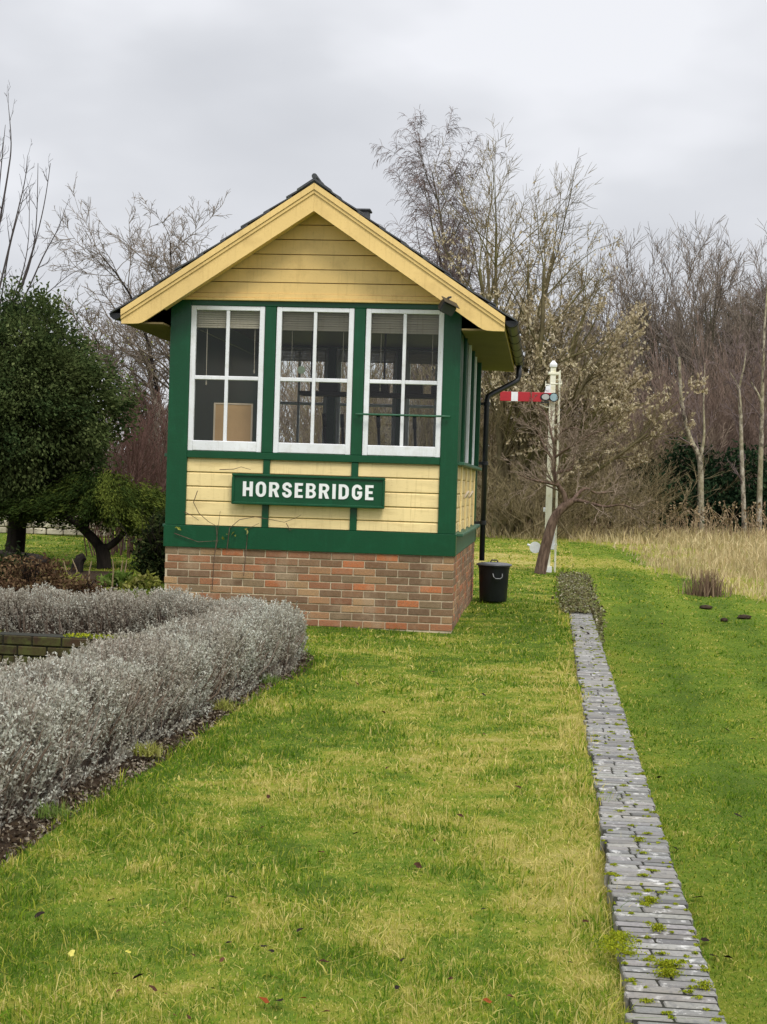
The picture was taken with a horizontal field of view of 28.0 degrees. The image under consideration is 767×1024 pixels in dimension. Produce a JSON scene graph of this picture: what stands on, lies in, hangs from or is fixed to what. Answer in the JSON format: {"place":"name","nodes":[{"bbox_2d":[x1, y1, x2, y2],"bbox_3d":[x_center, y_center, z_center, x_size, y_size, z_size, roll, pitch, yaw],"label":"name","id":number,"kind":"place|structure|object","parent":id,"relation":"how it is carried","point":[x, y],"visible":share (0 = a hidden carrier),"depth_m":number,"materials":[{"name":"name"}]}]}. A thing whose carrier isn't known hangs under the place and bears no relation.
{"place":"outdoors","nodes":[
{"label":"outdoors","id":0,"kind":"place"},
{"bbox_2d":[0,497,766,1023],"bbox_3d":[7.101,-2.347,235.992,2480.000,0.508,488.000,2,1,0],"label":"ground","id":1,"kind":"structure","parent":0,"point":[712,767],"depth_m":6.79,"materials":[{"name":"green plant"}]},
{"bbox_2d":[0,541,33,588],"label":"dark shrub","id":2,"kind":"object","parent":1,"relation":"on","point":[18,552],"visible":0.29,"depth_m":18.60,"materials":[{"name":"brown plant"}]},
{"bbox_2d":[0,550,50,569],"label":"fallen log","id":3,"kind":"object","parent":1,"relation":"on","point":[35,555],"visible":0.2,"depth_m":21.98,"materials":[{"name":"plant"}]},
{"bbox_2d":[34,911,44,917],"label":"fallen leaf","id":4,"kind":"object","parent":1,"relation":"on","point":[38,914],"visible":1,"depth_m":4.95,"materials":[{"name":"black plant"}]},
{"bbox_2d":[0,552,87,594],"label":"garden plant","id":5,"kind":"object","parent":1,"relation":"on","point":[24,577],"visible":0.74,"depth_m":17.92,"materials":[{"name":"brown plant"}]},
{"bbox_2d":[0,83,103,303],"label":"pruned fruit tree","id":6,"kind":"object","parent":1,"relation":"on","point":[10,241],"visible":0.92,"depth_m":27.41,"materials":[{"name":"brown plant"}]},
{"bbox_2d":[22,797,81,820],"bbox_3d":[-1.374,1.240,6.424,0.249,0.087,0.362,1,1,-26],"label":"weed tuft","id":7,"kind":"object","parent":1,"relation":"on","point":[53,812],"visible":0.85,"depth_m":6.40,"materials":[{"name":"green plant"}]},
{"bbox_2d":[0,516,114,536],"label":"stone wall","id":8,"kind":"structure","parent":1,"relation":"on","point":[30,530],"depth_m":36.02,"materials":[{"name":"grey stone"}]},
{"bbox_2d":[36,572,90,589],"bbox_3d":[-3.861,0.842,18.365,0.796,0.273,0.779,2,1,0],"label":"garden plant","id":9,"kind":"object","parent":1,"relation":"on","point":[74,575],"visible":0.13,"depth_m":18.28,"materials":[{"name":"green plant"}]},
{"bbox_2d":[0,629,134,670],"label":"brick wall","id":10,"kind":"structure","parent":1,"relation":"on","point":[25,645],"depth_m":11.23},
{"bbox_2d":[68,950,74,955],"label":"fallen leaf","id":11,"kind":"object","parent":1,"relation":"on","point":[71,953],"visible":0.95,"depth_m":4.54,"materials":[{"name":"yellow plant"}]},
{"bbox_2d":[0,270,146,552],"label":"evergreen tree","id":12,"kind":"object","parent":1,"relation":"on","point":[42,370],"visible":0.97,"depth_m":23.77,"materials":[{"name":"green plant"}]},
{"bbox_2d":[71,553,86,572],"bbox_3d":[-4.575,0.757,23.020,0.241,0.295,0.197,2,1,0],"label":"tree stump","id":13,"kind":"object","parent":1,"relation":"on","point":[80,559],"visible":0.91,"depth_m":22.96,"materials":[{"name":"grey plant"}]},
{"bbox_2d":[0,461,165,568],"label":"spreading yew","id":14,"kind":"object","parent":1,"relation":"on","point":[106,498],"visible":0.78,"depth_m":23.68,"materials":[{"name":"green plant"}]},
{"bbox_2d":[52,574,124,595],"bbox_3d":[-3.463,0.863,17.913,0.907,0.301,0.627,2,1,26],"label":"garden plant","id":15,"kind":"object","parent":1,"relation":"on","point":[80,583],"visible":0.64,"depth_m":17.85,"materials":[{"name":"brown plant"}]},
{"bbox_2d":[111,559,113,586],"bbox_3d":[-3.510,0.795,19.919,0.032,0.366,0.020,2,1,0],"label":"plant stake","id":16,"kind":"object","parent":1,"relation":"on","point":[113,573],"visible":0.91,"depth_m":19.91,"materials":[{"name":"brown wood"}]},
{"bbox_2d":[96,569,138,588],"bbox_3d":[-3.496,0.881,20.268,0.568,0.289,0.717,1,1,-37],"label":"garden plant","id":17,"kind":"object","parent":1,"relation":"on","point":[120,576],"visible":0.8,"depth_m":20.19,"materials":[{"name":"green plant"}]},
{"bbox_2d":[1,173,234,486],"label":"bare garden tree","id":18,"kind":"object","parent":1,"relation":"on","point":[140,355],"visible":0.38,"depth_m":31.02,"materials":[{"name":"brown plant"}]},
{"bbox_2d":[69,371,168,557],"bbox_3d":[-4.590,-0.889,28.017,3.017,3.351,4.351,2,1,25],"label":"red stemmed shrub","id":19,"kind":"object","parent":1,"relation":"on","point":[140,463],"visible":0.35,"depth_m":27.42,"materials":[{"name":"brown plant"}]},
{"bbox_2d":[0,582,262,635],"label":"lavender hedge","id":20,"kind":"object","parent":1,"relation":"on","point":[75,613],"visible":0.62,"depth_m":12.43,"materials":[{"name":"grey plant"}]},
{"bbox_2d":[114,507,165,582],"bbox_3d":[-3.147,0.441,21.479,1.308,1.089,1.251,1,1,-27],"label":"dark shrub","id":21,"kind":"object","parent":1,"relation":"on","point":[150,555],"visible":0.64,"depth_m":21.24,"materials":[{"name":"green plant"}]},
{"bbox_2d":[119,569,162,588],"bbox_3d":[-3.141,0.885,20.119,0.596,0.286,0.694,2,1,0],"label":"garden plant","id":22,"kind":"object","parent":1,"relation":"on","point":[150,581],"visible":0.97,"depth_m":20.05,"materials":[{"name":"green plant"}]},
{"bbox_2d":[129,740,166,756],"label":"weed tuft","id":23,"kind":"object","parent":1,"relation":"on","point":[151,750],"visible":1,"depth_m":7.95,"materials":[{"name":"green plant"}]},
{"bbox_2d":[0,597,309,827],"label":"lavender hedge","id":24,"kind":"object","parent":1,"relation":"on","point":[68,719],"visible":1,"depth_m":8.16,"materials":[{"name":"grey plant"}]},
{"bbox_2d":[0,651,313,865],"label":"soil crumbs","id":25,"kind":"object","parent":1,"relation":"on","point":[133,765],"visible":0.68,"depth_m":7.43,"materials":[{"name":"brown soil"}]},
{"bbox_2d":[207,696,238,710],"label":"weed tuft","id":26,"kind":"object","parent":1,"relation":"on","point":[225,704],"visible":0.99,"depth_m":9.61,"materials":[{"name":"green plant"}]},
{"bbox_2d":[259,997,269,1002],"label":"fallen leaf","id":27,"kind":"object","parent":1,"relation":"on","point":[264,999],"visible":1,"depth_m":4.13,"materials":[{"name":"orange plant"}]},
{"bbox_2d":[259,672,294,684],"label":"weed tuft","id":28,"kind":"object","parent":1,"relation":"on","point":[272,681],"visible":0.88,"depth_m":10.89,"materials":[{"name":"green plant"}]},
{"bbox_2d":[164,351,420,443],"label":"brushwood","id":29,"kind":"object","parent":1,"relation":"on","point":[309,415],"visible":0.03,"depth_m":53.65,"materials":[{"name":"brown plant"}]},
{"bbox_2d":[109,173,524,632],"bbox_3d":[-0.477,-1.140,17.788,4.098,4.655,5.285,2,1,6],"label":"signal box","id":30,"kind":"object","parent":1,"relation":"on","point":[233,317],"visible":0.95,"depth_m":15.50,"materials":[{"name":"yellow wood"}]},
{"bbox_2d":[187,305,265,451],"bbox_3d":[-1.590,-1.353,15.629,0.759,1.474,0.118,2,1,6],"label":"window","id":31,"kind":"structure","parent":30,"relation":"in","point":[218,312],"depth_m":15.60,"materials":[{"name":"white paint"}]},
{"bbox_2d":[213,403,252,451],"bbox_3d":[-1.573,-0.400,15.936,0.410,1.455,0.056,2,1,6],"label":"notice board","id":32,"kind":"object","parent":30,"relation":"on","point":[239,421],"visible":0.38,"depth_m":15.90,"materials":[{"name":"brown wood"}]},
{"bbox_2d":[174,467,298,589],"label":"climbing stems","id":33,"kind":"object","parent":30,"relation":"attached to","point":[178,528],"visible":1,"depth_m":15.56,"materials":[{"name":"brown plant"}]},
{"bbox_2d":[280,347,327,453],"bbox_3d":[-1.120,-1.420,20.186,0.759,1.474,0.080,2,1,6],"label":"window","id":34,"kind":"structure","parent":30,"relation":"in","point":[304,353],"depth_m":20.15,"materials":[{"name":"white paint"}]},
{"bbox_2d":[231,473,385,508],"bbox_3d":[-0.758,-0.212,15.460,1.556,0.310,0.070,2,1,6],"label":"name sign","id":35,"kind":"object","parent":30,"relation":"attached to","point":[311,491],"visible":1,"depth_m":15.44,"materials":[{"name":"green paint"}]},
{"bbox_2d":[273,307,354,454],"bbox_3d":[-0.702,-1.324,15.538,0.788,1.474,0.118,2,1,6],"label":"window","id":36,"kind":"structure","parent":30,"relation":"in","point":[284,320],"depth_m":15.51,"materials":[{"name":"white paint"}]},
{"bbox_2d":[335,349,397,455],"bbox_3d":[-0.226,-1.391,20.093,0.788,1.474,0.080,2,1,6],"label":"window","id":37,"kind":"structure","parent":30,"relation":"in","point":[393,354],"depth_m":20.06,"materials":[{"name":"white paint"}]},
{"bbox_2d":[299,331,436,398],"bbox_3d":[-0.047,-1.707,17.627,1.800,0.780,0.281,2,1,6],"label":"instrument shelf","id":38,"kind":"object","parent":30,"relation":"hanging from","point":[333,390],"visible":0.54,"depth_m":17.54,"materials":[{"name":"black paint"}]},
{"bbox_2d":[322,414,434,457],"bbox_3d":[0.013,-0.358,17.037,1.530,1.430,0.440,2,1,6],"label":"lever frame","id":39,"kind":"object","parent":30,"relation":"on","point":[377,424],"visible":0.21,"depth_m":16.88,"materials":[{"name":"black paint"}]},
{"bbox_2d":[362,309,444,457],"bbox_3d":[0.203,-1.295,15.444,0.786,1.474,0.118,2,1,6],"label":"window","id":40,"kind":"structure","parent":30,"relation":"in","point":[421,317],"depth_m":15.42,"materials":[{"name":"white paint"}]},
{"bbox_2d":[404,350,437,456],"bbox_3d":[0.677,-1.361,20.000,0.786,1.474,0.080,2,1,6],"label":"window","id":41,"kind":"structure","parent":30,"relation":"in","point":[411,354],"depth_m":20.00,"materials":[{"name":"clear glass"}]},
{"bbox_2d":[438,296,459,315],"bbox_3d":[0.633,-2.011,14.943,0.200,0.217,0.195,1,1,-23],"label":"flood light","id":42,"kind":"object","parent":30,"relation":"attached to","point":[446,306],"visible":1,"depth_m":14.90,"materials":[{"name":"black paint"}]},
{"bbox_2d":[279,354,487,446],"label":"brushwood","id":43,"kind":"object","parent":1,"relation":"on","point":[293,409],"visible":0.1,"depth_m":51.58,"materials":[{"name":"brown plant"}]},
{"bbox_2d":[282,361,486,443],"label":"brushwood","id":44,"kind":"object","parent":1,"relation":"on","point":[341,399],"depth_m":68.02,"materials":[{"name":"brown plant"}]},
{"bbox_2d":[414,862,421,867],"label":"fallen leaf","id":45,"kind":"object","parent":1,"relation":"on","point":[418,864],"visible":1,"depth_m":5.80,"materials":[{"name":"brown plant"}]},
{"bbox_2d":[279,309,578,516],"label":"brushwood","id":46,"kind":"object","parent":1,"relation":"on","point":[383,424],"visible":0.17,"depth_m":49.78,"materials":[{"name":"brown plant"}]},
{"bbox_2d":[305,302,560,518],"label":"brushwood","id":47,"kind":"object","parent":1,"relation":"on","point":[424,404],"depth_m":65.83,"materials":[{"name":"brown plant"}]},
{"bbox_2d":[370,105,562,417],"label":"birch tree","id":48,"kind":"object","parent":1,"relation":"on","point":[441,224],"visible":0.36,"depth_m":62.69,"materials":[{"name":"grey plant"}]},
{"bbox_2d":[369,364,612,521],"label":"brushwood","id":49,"kind":"object","parent":1,"relation":"on","point":[511,465],"visible":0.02,"depth_m":55.91,"materials":[{"name":"brown plant"}]},
{"bbox_2d":[476,559,511,601],"bbox_3d":[1.385,0.858,19.305,0.452,0.524,0.458,1,1,-20],"label":"dustbin","id":50,"kind":"object","parent":1,"relation":"on","point":[493,581],"visible":1,"depth_m":19.15,"materials":[{"name":"black paint"}]},
{"bbox_2d":[429,424,629,527],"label":"brushwood","id":51,"kind":"object","parent":1,"relation":"on","point":[572,469],"visible":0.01,"depth_m":56.31,"materials":[{"name":"brown plant"}]},
{"bbox_2d":[500,361,561,571],"bbox_3d":[2.562,-0.815,27.123,1.090,3.730,0.280,2,1,2],"label":"semaphore signal","id":52,"kind":"object","parent":1,"relation":"on","point":[549,394],"visible":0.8,"depth_m":27.03,"materials":[{"name":"beige paint"}]},
{"bbox_2d":[476,454,638,539],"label":"brushwood","id":53,"kind":"object","parent":1,"relation":"on","point":[539,512],"visible":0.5,"depth_m":44.45,"materials":[{"name":"plant"}]},
{"bbox_2d":[427,118,708,535],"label":"pale leaved tree","id":54,"kind":"object","parent":1,"relation":"on","point":[611,390],"visible":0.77,"depth_m":46.61,"materials":[{"name":"beige plant"}]},
{"bbox_2d":[551,570,607,646],"bbox_3d":[2.612,1.293,20.584,0.725,0.501,11.934,2,1,6],"label":"ground cover","id":55,"kind":"object","parent":1,"relation":"on","point":[578,594],"visible":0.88,"depth_m":19.71,"materials":[{"name":"green plant"}]},
{"bbox_2d":[501,377,657,573],"bbox_3d":[3.332,-0.623,26.424,2.718,3.462,2.204,2,1,0],"label":"leaning tree","id":56,"kind":"object","parent":1,"relation":"on","point":[548,536],"visible":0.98,"depth_m":26.48,"materials":[{"name":"brown plant"}]},
{"bbox_2d":[478,397,689,488],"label":"brushwood","id":57,"kind":"object","parent":1,"relation":"on","point":[636,436],"visible":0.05,"depth_m":58.48,"materials":[{"name":"brown plant"}]},
{"bbox_2d":[558,471,628,526],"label":"evergreen bush","id":58,"kind":"object","parent":1,"relation":"on","point":[593,508],"visible":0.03,"depth_m":55.99,"materials":[{"name":"green plant"}]},
{"bbox_2d":[476,463,717,540],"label":"brushwood","id":59,"kind":"object","parent":1,"relation":"on","point":[622,516],"visible":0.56,"depth_m":46.01,"materials":[{"name":"brown plant"}]},
{"bbox_2d":[550,307,664,422],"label":"bare tree","id":60,"kind":"object","parent":1,"relation":"on","point":[580,359],"visible":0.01,"depth_m":85.13,"materials":[{"name":"brown plant"}]},
{"bbox_2d":[478,440,739,531],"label":"brushwood","id":61,"kind":"object","parent":1,"relation":"on","point":[666,474],"visible":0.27,"depth_m":53.03,"materials":[{"name":"brown plant"}]},
{"bbox_2d":[536,276,688,473],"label":"bare tree","id":62,"kind":"object","parent":1,"relation":"on","point":[626,342],"visible":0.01,"depth_m":76.78,"materials":[{"name":"brown plant"}]},
{"bbox_2d":[476,519,766,603],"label":"meadow grass","id":63,"kind":"structure","parent":1,"relation":"on","point":[754,547],"depth_m":37.31,"materials":[{"name":"beige plant"}]},
{"bbox_2d":[476,493,766,541],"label":"dead stalks","id":64,"kind":"object","parent":1,"relation":"on","point":[711,525],"visible":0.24,"depth_m":48.35,"materials":[{"name":"beige plant"}]},
{"bbox_2d":[502,226,766,451],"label":"bare tree","id":65,"kind":"object","parent":1,"relation":"on","point":[695,321],"visible":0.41,"depth_m":69.79,"materials":[{"name":"brown plant"}]},
{"bbox_2d":[542,393,733,520],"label":"brushwood","id":66,"kind":"object","parent":1,"relation":"on","point":[631,434],"visible":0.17,"depth_m":56.67,"materials":[{"name":"plant"}]},
{"bbox_2d":[591,458,694,530],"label":"evergreen bush","id":67,"kind":"object","parent":1,"relation":"on","point":[652,474],"visible":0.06,"depth_m":55.18,"materials":[{"name":"green plant"}]},
{"bbox_2d":[535,408,753,525],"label":"brushwood","id":68,"kind":"object","parent":1,"relation":"on","point":[650,455],"visible":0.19,"depth_m":55.45,"materials":[{"name":"plant"}]},
{"bbox_2d":[569,612,726,1023],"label":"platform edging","id":69,"kind":"object","parent":1,"relation":"on","point":[640,798],"visible":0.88,"depth_m":5.85,"materials":[{"name":"grey stone"}]},
{"bbox_2d":[569,616,724,1023],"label":"moss","id":70,"kind":"object","parent":69,"relation":"on","point":[669,964],"visible":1,"depth_m":4.80,"materials":[{"name":"green plant"}]},
{"bbox_2d":[553,216,766,468],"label":"bare tree","id":71,"kind":"object","parent":1,"relation":"on","point":[629,268],"visible":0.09,"depth_m":74.68,"materials":[{"name":"brown plant"}]},
{"bbox_2d":[562,211,766,414],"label":"bare tree","id":72,"kind":"object","parent":1,"relation":"on","point":[666,258],"visible":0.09,"depth_m":78.87,"materials":[{"name":"brown plant"}]},
{"bbox_2d":[579,335,766,487],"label":"bare tree","id":73,"kind":"object","parent":1,"relation":"on","point":[693,400],"visible":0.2,"depth_m":59.12,"materials":[{"name":"brown plant"}]},
{"bbox_2d":[591,367,765,478],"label":"brushwood","id":74,"kind":"object","parent":1,"relation":"on","point":[696,415],"visible":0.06,"depth_m":62.77,"materials":[{"name":"brown plant"}]},
{"bbox_2d":[605,214,766,435],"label":"bare tree","id":75,"kind":"object","parent":1,"relation":"on","point":[674,321],"visible":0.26,"depth_m":73.64,"materials":[{"name":"brown plant"}]},
{"bbox_2d":[608,324,766,485],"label":"bare tree","id":76,"kind":"object","parent":1,"relation":"on","point":[656,359],"visible":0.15,"depth_m":60.98,"materials":[{"name":"brown plant"}]},
{"bbox_2d":[658,322,721,530],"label":"white birch","id":77,"kind":"object","parent":1,"relation":"on","point":[698,454],"visible":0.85,"depth_m":53.41,"materials":[{"name":"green plant"}]},
{"bbox_2d":[635,432,750,531],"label":"evergreen bush","id":78,"kind":"object","parent":1,"relation":"on","point":[687,455],"visible":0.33,"depth_m":54.63,"materials":[{"name":"green plant"}]},
{"bbox_2d":[631,253,766,480],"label":"bare tree","id":79,"kind":"object","parent":1,"relation":"on","point":[709,308],"visible":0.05,"depth_m":78.82,"materials":[{"name":"brown plant"}]},
{"bbox_2d":[644,296,766,487],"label":"brushwood","id":80,"kind":"object","parent":1,"relation":"on","point":[727,420],"visible":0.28,"depth_m":59.22,"materials":[{"name":"brown plant"}]},
{"bbox_2d":[699,605,711,608],"bbox_3d":[4.494,1.312,21.343,0.188,0.045,0.170,3,1,39],"label":"molehill","id":81,"kind":"object","parent":1,"relation":"on","point":[706,606],"visible":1,"depth_m":21.30,"materials":[{"name":"soil"}]},
{"bbox_2d":[677,566,736,597],"bbox_3d":[4.957,1.040,23.465,0.969,0.476,0.856,1,1,-38],"label":"dead weed clump","id":82,"kind":"object","parent":1,"relation":"on","point":[707,586],"visible":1,"depth_m":23.34,"materials":[{"name":"brown plant"}]},
{"bbox_2d":[648,258,766,480],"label":"bare tree","id":83,"kind":"object","parent":1,"relation":"on","point":[741,315],"visible":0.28,"depth_m":67.92,"materials":[{"name":"brown plant"}]},
{"bbox_2d":[680,439,766,533],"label":"evergreen bush","id":84,"kind":"object","parent":1,"relation":"on","point":[734,457],"visible":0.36,"depth_m":54.67,"materials":[{"name":"green plant"}]},
{"bbox_2d":[703,318,766,536],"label":"white birch","id":85,"kind":"object","parent":1,"relation":"on","point":[741,451],"visible":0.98,"depth_m":53.41,"materials":[{"name":"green plant"}]},
{"bbox_2d":[706,365,764,485],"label":"brushwood","id":86,"kind":"object","parent":1,"relation":"on","point":[738,410],"visible":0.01,"depth_m":64.50,"materials":[{"name":"brown plant"}]},
{"bbox_2d":[710,445,766,532],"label":"evergreen bush","id":87,"kind":"object","parent":1,"relation":"on","point":[754,470],"visible":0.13,"depth_m":54.83,"materials":[{"name":"green plant"}]},
{"bbox_2d":[718,269,766,414],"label":"bare tree","id":88,"kind":"object","parent":1,"relation":"on","point":[746,309],"visible":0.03,"depth_m":77.52,"materials":[{"name":"brown plant"}]},
{"bbox_2d":[737,614,751,617],"bbox_3d":[4.821,1.389,20.509,0.200,0.045,0.206,3,1,42],"label":"molehill","id":89,"kind":"object","parent":1,"relation":"on","point":[744,616],"visible":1,"depth_m":20.44,"materials":[{"name":"soil"}]},
{"bbox_2d":[723,259,766,535],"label":"white birch","id":90,"kind":"object","parent":1,"relation":"on","point":[761,415],"visible":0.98,"depth_m":53.40,"materials":[{"name":"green plant"}]},
{"bbox_2d":[728,218,766,417],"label":"bare tree","id":91,"kind":"object","parent":1,"relation":"on","point":[762,312],"visible":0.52,"depth_m":66.49,"materials":[{"name":"brown plant"}]},
{"bbox_2d":[0,0,766,465],"label":"sky","id":92,"kind":"structure","parent":0,"point":[170,103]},
{"bbox_2d":[108,365,764,487],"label":"distant wood","id":93,"kind":"object","parent":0,"point":[339,442],"depth_m":102.32,"materials":[{"name":"brown plant"}]},
{"bbox_2d":[570,542,766,1023],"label":"track bed grass","id":94,"kind":"structure","parent":0,"point":[692,846],"depth_m":11.14,"materials":[{"name":"green plant"}]}
]}

